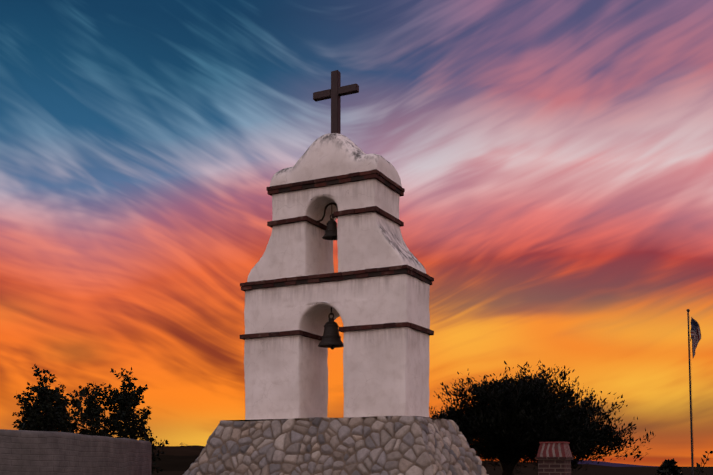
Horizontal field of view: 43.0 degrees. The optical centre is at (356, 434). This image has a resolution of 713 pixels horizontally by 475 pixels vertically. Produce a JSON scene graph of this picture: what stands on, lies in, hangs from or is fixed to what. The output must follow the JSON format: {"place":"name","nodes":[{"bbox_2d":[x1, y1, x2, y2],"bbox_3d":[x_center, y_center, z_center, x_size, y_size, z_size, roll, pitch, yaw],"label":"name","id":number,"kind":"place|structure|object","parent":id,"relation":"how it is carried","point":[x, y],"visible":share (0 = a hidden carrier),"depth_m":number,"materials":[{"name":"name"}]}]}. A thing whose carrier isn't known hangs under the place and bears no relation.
{"place":"outdoors","nodes":[
{"label":"outdoors","id":0,"kind":"place"},
{"bbox_2d":[151,455,199,470],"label":"hills","id":1,"kind":"structure","parent":0,"point":[173,463],"depth_m":399.85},
{"bbox_2d":[0,0,712,466],"label":"sky","id":2,"kind":"structure","parent":0,"point":[552,160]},
{"bbox_2d":[152,445,621,467],"bbox_3d":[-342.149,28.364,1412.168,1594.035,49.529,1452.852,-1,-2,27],"label":"hills","id":3,"kind":"structure","parent":0,"point":[191,450],"depth_m":1145.59,"materials":[{"name":"black"}]},
{"bbox_2d":[151,467,712,474],"bbox_3d":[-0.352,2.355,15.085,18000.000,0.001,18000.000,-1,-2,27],"label":"ground","id":4,"kind":"structure","parent":0,"point":[622,471],"depth_m":324.83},
{"bbox_2d":[14,387,58,430],"bbox_3d":[-9.955,0.658,27.036,2.022,4.230,1.829,-1,-2,27],"label":"young tree","id":5,"kind":"object","parent":4,"relation":"on","point":[33,422],"visible":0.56,"depth_m":27.02,"materials":[{"name":"green plant"}]},
{"bbox_2d":[12,382,67,428],"bbox_3d":[-10.125,0.547,29.161,1.969,4.610,2.196,1,-2,-26],"label":"young tree","id":6,"kind":"object","parent":4,"relation":"on","point":[56,398],"visible":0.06,"depth_m":29.07,"materials":[{"name":"green plant"}]},
{"bbox_2d":[26,364,67,431],"bbox_3d":[-9.601,0.342,28.061,1.746,4.941,1.977,-1,-2,27],"label":"young tree","id":7,"kind":"object","parent":4,"relation":"on","point":[45,398],"visible":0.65,"depth_m":27.71,"materials":[{"name":"green plant"}]},
{"bbox_2d":[53,383,96,433],"bbox_3d":[-9.569,0.581,30.112,2.784,4.599,1.776,-1,-2,27],"label":"young tree","id":8,"kind":"object","parent":4,"relation":"on","point":[86,392],"visible":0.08,"depth_m":29.93,"materials":[{"name":"green plant"}]},
{"bbox_2d":[0,429,151,474],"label":"adobe wall","id":9,"kind":"structure","parent":4,"relation":"on","point":[24,452],"depth_m":12.52,"materials":[{"name":"grey paint"}]},
{"bbox_2d":[58,390,110,436],"bbox_3d":[-7.821,0.681,27.323,2.259,4.206,1.898,1,-2,-32],"label":"young tree","id":10,"kind":"object","parent":4,"relation":"on","point":[93,411],"visible":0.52,"depth_m":27.14,"materials":[{"name":"green plant"}]},
{"bbox_2d":[66,382,148,440],"bbox_3d":[-8.200,0.529,29.916,2.615,4.691,1.708,0,-2,-9],"label":"young tree","id":11,"kind":"object","parent":4,"relation":"on","point":[106,391],"visible":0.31,"depth_m":29.75,"materials":[{"name":"green plant"}]},
{"bbox_2d":[85,367,162,460],"bbox_3d":[-7.351,0.327,28.834,2.343,5.023,2.272,1,-2,-32],"label":"young tree","id":12,"kind":"object","parent":4,"relation":"on","point":[126,400],"visible":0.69,"depth_m":28.64,"materials":[{"name":"green plant"}]},
{"bbox_2d":[99,384,168,473],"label":"young tree","id":13,"kind":"object","parent":4,"relation":"on","point":[145,429],"visible":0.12,"depth_m":31.00,"materials":[{"name":"green plant"}]},
{"bbox_2d":[183,416,487,474],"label":"stone base","id":14,"kind":"object","parent":4,"relation":"on","point":[396,445],"visible":1,"depth_m":14.21,"materials":[{"name":"grey stone"}]},
{"bbox_2d":[244,133,429,420],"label":"bell tower","id":15,"kind":"structure","parent":14,"relation":"on","point":[386,371],"depth_m":14.85,"materials":[{"name":"white paint"}]},
{"bbox_2d":[317,202,337,222],"bbox_3d":[-0.504,-3.733,15.184,0.472,0.311,0.031,-1,-2,27],"label":"bell bracket","id":16,"kind":"object","parent":15,"relation":"attached to","point":[325,208],"visible":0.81,"depth_m":15.15,"materials":[{"name":"black metal"}]},
{"bbox_2d":[322,215,336,239],"bbox_3d":[-0.412,-3.465,15.128,0.318,0.442,0.318,-1,-2,27],"label":"bell","id":17,"kind":"object","parent":15,"relation":"attached to","point":[331,231],"visible":0.9,"depth_m":15.05,"materials":[{"name":"brown metal"}]},
{"bbox_2d":[318,307,343,349],"bbox_3d":[-0.420,-1.787,15.096,0.452,0.740,0.452,-1,-2,27],"label":"bell","id":18,"kind":"object","parent":15,"relation":"attached to","point":[331,337],"visible":1,"depth_m":14.99,"materials":[{"name":"brown metal"}]},
{"bbox_2d":[313,70,358,133],"bbox_3d":[-0.352,-5.565,15.362,0.840,1.210,0.110,-1,-2,27],"label":"cross","id":19,"kind":"object","parent":15,"relation":"attached to","point":[335,92],"visible":0.79,"depth_m":15.32,"materials":[{"name":"brown wood"}]},
{"bbox_2d":[240,169,433,340],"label":"tower brick bands","id":20,"kind":"object","parent":15,"relation":"attached to","point":[381,177],"visible":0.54,"depth_m":14.77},
{"bbox_2d":[429,361,655,474],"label":"broadleaf tree","id":21,"kind":"object","parent":4,"relation":"on","point":[510,423],"visible":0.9,"depth_m":48.95,"materials":[{"name":"green plant"}]},
{"bbox_2d":[535,442,573,474],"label":"chimney","id":22,"kind":"object","parent":4,"relation":"on","point":[554,458],"visible":1,"depth_m":17.01,"materials":[{"name":"brick"}]},
{"bbox_2d":[655,458,682,474],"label":"bush","id":23,"kind":"object","parent":4,"relation":"on","point":[673,467],"visible":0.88,"depth_m":87.64,"materials":[{"name":"green plant"}]},
{"bbox_2d":[659,451,712,474],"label":"bushes","id":24,"kind":"object","parent":4,"relation":"on","point":[696,470],"visible":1,"depth_m":12.53,"materials":[{"name":"green plant"}]},
{"bbox_2d":[686,309,700,474],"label":"flagpole","id":25,"kind":"object","parent":4,"relation":"on","point":[695,331],"visible":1,"depth_m":29.48,"materials":[{"name":"grey metal"}]},
{"bbox_2d":[578,461,658,466],"bbox_3d":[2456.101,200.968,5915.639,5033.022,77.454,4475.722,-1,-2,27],"label":"mountain","id":26,"kind":"structure","parent":0,"point":[608,464],"depth_m":4854.61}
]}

